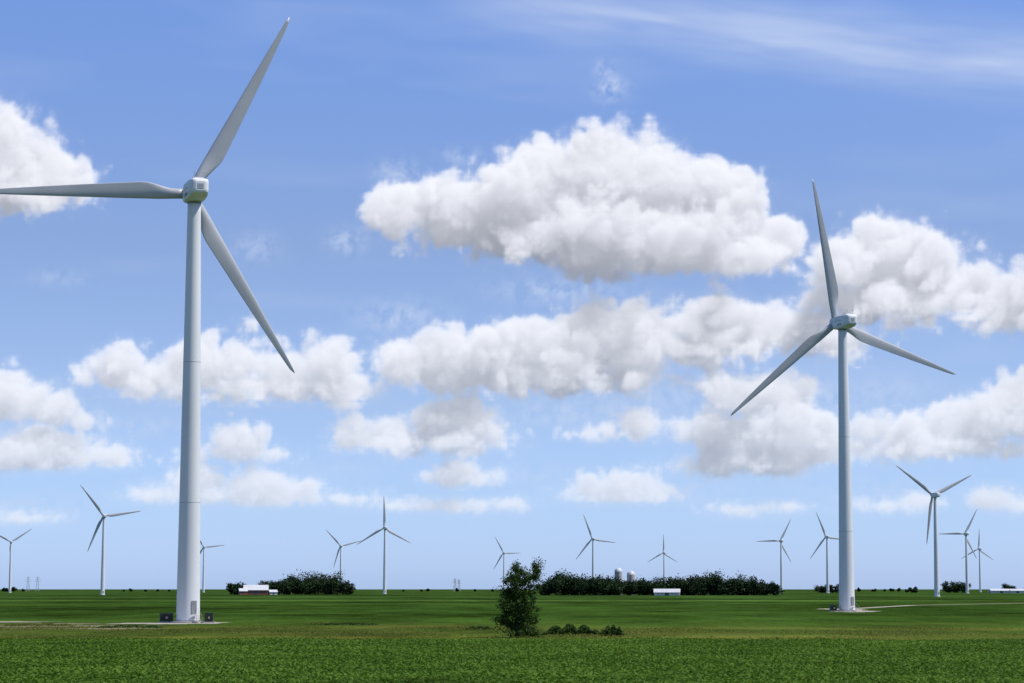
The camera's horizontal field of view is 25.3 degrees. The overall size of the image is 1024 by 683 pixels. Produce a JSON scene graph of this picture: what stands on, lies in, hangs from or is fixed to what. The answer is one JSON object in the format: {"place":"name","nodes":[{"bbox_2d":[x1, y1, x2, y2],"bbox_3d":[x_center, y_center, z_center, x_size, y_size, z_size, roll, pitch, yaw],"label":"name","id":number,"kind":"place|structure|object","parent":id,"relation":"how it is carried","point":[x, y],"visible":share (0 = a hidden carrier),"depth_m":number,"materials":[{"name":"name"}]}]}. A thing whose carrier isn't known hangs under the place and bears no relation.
{"place":"outdoors","nodes":[
{"label":"outdoors","id":0,"kind":"place"},
{"bbox_2d":[36,623,88,623],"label":"soil patch","id":1,"kind":"object","parent":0,"point":[66,623],"visible":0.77,"depth_m":408.38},
{"bbox_2d":[238,588,247,594],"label":"barn","id":2,"kind":"structure","parent":0,"point":[242,591],"depth_m":2343.12,"materials":[{"name":"metal"}]},
{"bbox_2d":[243,585,268,594],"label":"barn","id":3,"kind":"structure","parent":0,"point":[258,589],"depth_m":2360.07,"materials":[{"name":"metal"}]},
{"bbox_2d":[268,590,277,594],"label":"barn","id":4,"kind":"structure","parent":0,"point":[272,592],"depth_m":2362.74,"materials":[{"name":"white metal"}]},
{"bbox_2d":[0,4,1023,522],"bbox_3d":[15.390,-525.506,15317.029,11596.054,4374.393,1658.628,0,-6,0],"label":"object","id":5,"kind":"structure","parent":0,"point":[610,202],"depth_m":15912.47,"materials":[{"name":"white"}]},
{"bbox_2d":[0,589,1023,680],"bbox_3d":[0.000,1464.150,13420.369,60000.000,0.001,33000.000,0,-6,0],"label":"ground","id":6,"kind":"structure","parent":0,"point":[794,610],"depth_m":600.74,"materials":[{"name":"green plant"}]},
{"bbox_2d":[0,529,30,592],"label":"wind turbine","id":7,"kind":"object","parent":6,"relation":"on","point":[10,566],"visible":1,"depth_m":3603.45,"materials":[{"name":"metal"}]},
{"bbox_2d":[0,623,75,625],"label":"weed clump","id":8,"kind":"object","parent":6,"relation":"on","point":[35,624],"visible":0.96,"depth_m":381.04,"materials":[{"name":"green plant"}]},
{"bbox_2d":[0,626,98,626],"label":"soil patch","id":9,"kind":"object","parent":6,"relation":"on","point":[53,626],"visible":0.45,"depth_m":376.07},
{"bbox_2d":[28,625,143,625],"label":"soil patch","id":10,"kind":"object","parent":6,"relation":"on","point":[82,625],"visible":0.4,"depth_m":385.65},
{"bbox_2d":[10,628,172,628],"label":"soil patch","id":11,"kind":"object","parent":6,"relation":"on","point":[110,628],"visible":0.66,"depth_m":356.63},
{"bbox_2d":[81,486,139,594],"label":"wind turbine","id":12,"kind":"object","parent":6,"relation":"on","point":[102,590],"visible":0.97,"depth_m":2317.27,"materials":[{"name":"metal"}]},
{"bbox_2d":[96,624,162,627],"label":"weed clump","id":13,"kind":"object","parent":6,"relation":"on","point":[130,626],"visible":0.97,"depth_m":364.25,"materials":[{"name":"green plant"}]},
{"bbox_2d":[0,17,294,622],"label":"wind turbine","id":14,"kind":"object","parent":6,"relation":"on","point":[193,193],"visible":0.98,"depth_m":422.56,"materials":[{"name":"metal"}]},
{"bbox_2d":[191,601,196,612],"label":"door","id":15,"kind":"structure","parent":14,"relation":"in","point":[194,603],"depth_m":415.81,"materials":[{"name":"grey metal"}]},
{"bbox_2d":[108,622,230,623],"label":"gravel pad","id":16,"kind":"object","parent":6,"relation":"on","point":[171,623],"visible":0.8,"depth_m":408.64,"materials":[{"name":"beige gravel"}]},
{"bbox_2d":[158,613,172,622],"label":"transformer box","id":17,"kind":"object","parent":16,"relation":"on","point":[166,617],"visible":0.98,"depth_m":418.01,"materials":[{"name":"metal"}]},
{"bbox_2d":[203,613,214,622],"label":"transformer box","id":18,"kind":"object","parent":16,"relation":"on","point":[209,617],"visible":0.97,"depth_m":415.65,"materials":[{"name":"metal"}]},
{"bbox_2d":[200,540,223,591],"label":"wind turbine","id":19,"kind":"object","parent":6,"relation":"on","point":[203,579],"visible":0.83,"depth_m":4033.51,"materials":[{"name":"metal"}]},
{"bbox_2d":[225,569,355,594],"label":"distant trees","id":20,"kind":"object","parent":6,"relation":"on","point":[314,585],"visible":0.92,"depth_m":2422.23,"materials":[{"name":"green plant"}]},
{"bbox_2d":[325,529,361,581],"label":"wind turbine","id":21,"kind":"object","parent":6,"relation":"on","point":[340,547],"visible":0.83,"depth_m":3942.92,"materials":[{"name":"metal"}]},
{"bbox_2d":[321,622,378,624],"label":"weed clump","id":22,"kind":"object","parent":6,"relation":"on","point":[350,623],"visible":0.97,"depth_m":391.15,"materials":[{"name":"green plant"}]},
{"bbox_2d":[358,500,409,593],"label":"wind turbine","id":23,"kind":"object","parent":6,"relation":"on","point":[384,556],"visible":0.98,"depth_m":2774.55,"materials":[{"name":"metal"}]},
{"bbox_2d":[2,587,899,591],"bbox_3d":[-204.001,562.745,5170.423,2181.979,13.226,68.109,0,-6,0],"label":"distant trees","id":24,"kind":"object","parent":6,"relation":"on","point":[13,589],"visible":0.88,"depth_m":5167.09,"materials":[{"name":"green plant"}]},
{"bbox_2d":[465,625,493,629],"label":"weed clump","id":25,"kind":"object","parent":6,"relation":"on","point":[481,627],"visible":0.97,"depth_m":346.58,"materials":[{"name":"green plant"}]},
{"bbox_2d":[494,537,515,588],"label":"wind turbine","id":26,"kind":"object","parent":6,"relation":"on","point":[503,553],"visible":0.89,"depth_m":4711.66,"materials":[{"name":"metal"}]},
{"bbox_2d":[0,637,1023,682],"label":"soybean crop","id":27,"kind":"object","parent":6,"relation":"on","point":[437,660],"visible":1,"depth_m":181.83,"materials":[{"name":"green plant"}]},
{"bbox_2d":[0,625,1023,639],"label":"rough grass","id":28,"kind":"structure","parent":6,"relation":"on","point":[374,633],"depth_m":319.02,"materials":[{"name":"green plant"}]},
{"bbox_2d":[490,557,545,637],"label":"deciduous tree","id":29,"kind":"object","parent":6,"relation":"on","point":[519,611],"visible":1,"depth_m":291.65,"materials":[{"name":"green plant"}]},
{"bbox_2d":[543,623,599,634],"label":"shrub","id":30,"kind":"object","parent":6,"relation":"on","point":[572,628],"visible":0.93,"depth_m":306.55,"materials":[{"name":"green plant"}]},
{"bbox_2d":[576,515,615,576],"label":"wind turbine","id":31,"kind":"object","parent":6,"relation":"on","point":[592,539],"visible":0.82,"depth_m":3389.71,"materials":[{"name":"metal"}]},
{"bbox_2d":[600,625,623,635],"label":"shrub","id":32,"kind":"object","parent":6,"relation":"on","point":[613,630],"visible":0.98,"depth_m":299.87,"materials":[{"name":"green plant"}]},
{"bbox_2d":[614,568,621,580],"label":"silo","id":33,"kind":"object","parent":6,"relation":"on","point":[618,571],"visible":0.39,"depth_m":2235.28,"materials":[{"name":"concrete"}]},
{"bbox_2d":[627,571,634,581],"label":"silo","id":34,"kind":"object","parent":6,"relation":"on","point":[631,574],"visible":0.28,"depth_m":2239.91,"materials":[{"name":"concrete"}]},
{"bbox_2d":[534,568,784,594],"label":"distant trees","id":35,"kind":"object","parent":6,"relation":"on","point":[712,584],"visible":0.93,"depth_m":2171.92,"materials":[{"name":"green plant"}]},
{"bbox_2d":[648,534,676,579],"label":"wind turbine","id":36,"kind":"object","parent":6,"relation":"on","point":[663,553],"visible":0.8,"depth_m":4711.58,"materials":[{"name":"metal"}]},
{"bbox_2d":[756,519,790,589],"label":"wind turbine","id":37,"kind":"object","parent":6,"relation":"on","point":[781,570],"visible":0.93,"depth_m":3528.57,"materials":[{"name":"metal"}]},
{"bbox_2d":[810,512,838,592],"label":"wind turbine","id":38,"kind":"object","parent":6,"relation":"on","point":[827,574],"visible":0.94,"depth_m":3255.77,"materials":[{"name":"metal"}]},
{"bbox_2d":[829,605,837,611],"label":"transformer box","id":39,"kind":"object","parent":6,"relation":"on","point":[833,608],"visible":1,"depth_m":624.18,"materials":[{"name":"metal"}]},
{"bbox_2d":[731,179,955,611],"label":"wind turbine","id":40,"kind":"object","parent":6,"relation":"on","point":[843,324],"visible":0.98,"depth_m":631.53,"materials":[{"name":"metal"}]},
{"bbox_2d":[813,580,1023,592],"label":"distant trees","id":41,"kind":"object","parent":6,"relation":"on","point":[957,587],"visible":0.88,"depth_m":3571.18,"materials":[{"name":"green plant"}]},
{"bbox_2d":[897,466,970,596],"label":"wind turbine","id":42,"kind":"object","parent":6,"relation":"on","point":[935,495],"visible":0.98,"depth_m":1797.79,"materials":[{"name":"metal"}]},
{"bbox_2d":[941,509,976,592],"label":"wind turbine","id":43,"kind":"object","parent":6,"relation":"on","point":[965,534],"visible":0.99,"depth_m":3077.64,"materials":[{"name":"metal"}]},
{"bbox_2d":[961,530,992,591],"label":"wind turbine","id":44,"kind":"object","parent":6,"relation":"on","point":[980,588],"visible":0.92,"depth_m":4236.80,"materials":[{"name":"metal"}]},
{"bbox_2d":[654,589,680,595],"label":"barn","id":45,"kind":"structure","parent":0,"point":[667,592],"depth_m":2133.02,"materials":[{"name":"white metal"}]},
{"bbox_2d":[858,603,1009,610],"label":"access road","id":46,"kind":"structure","parent":0,"point":[913,605],"depth_m":849.35,"materials":[{"name":"beige gravel"}]},
{"bbox_2d":[988,589,1009,592],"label":"barn","id":47,"kind":"structure","parent":0,"point":[998,591],"depth_m":3373.30,"materials":[{"name":"white metal"}]},
{"bbox_2d":[1009,589,1023,592],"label":"barn","id":48,"kind":"structure","parent":0,"point":[1016,590],"depth_m":3324.51,"materials":[{"name":"white metal"}]}
]}

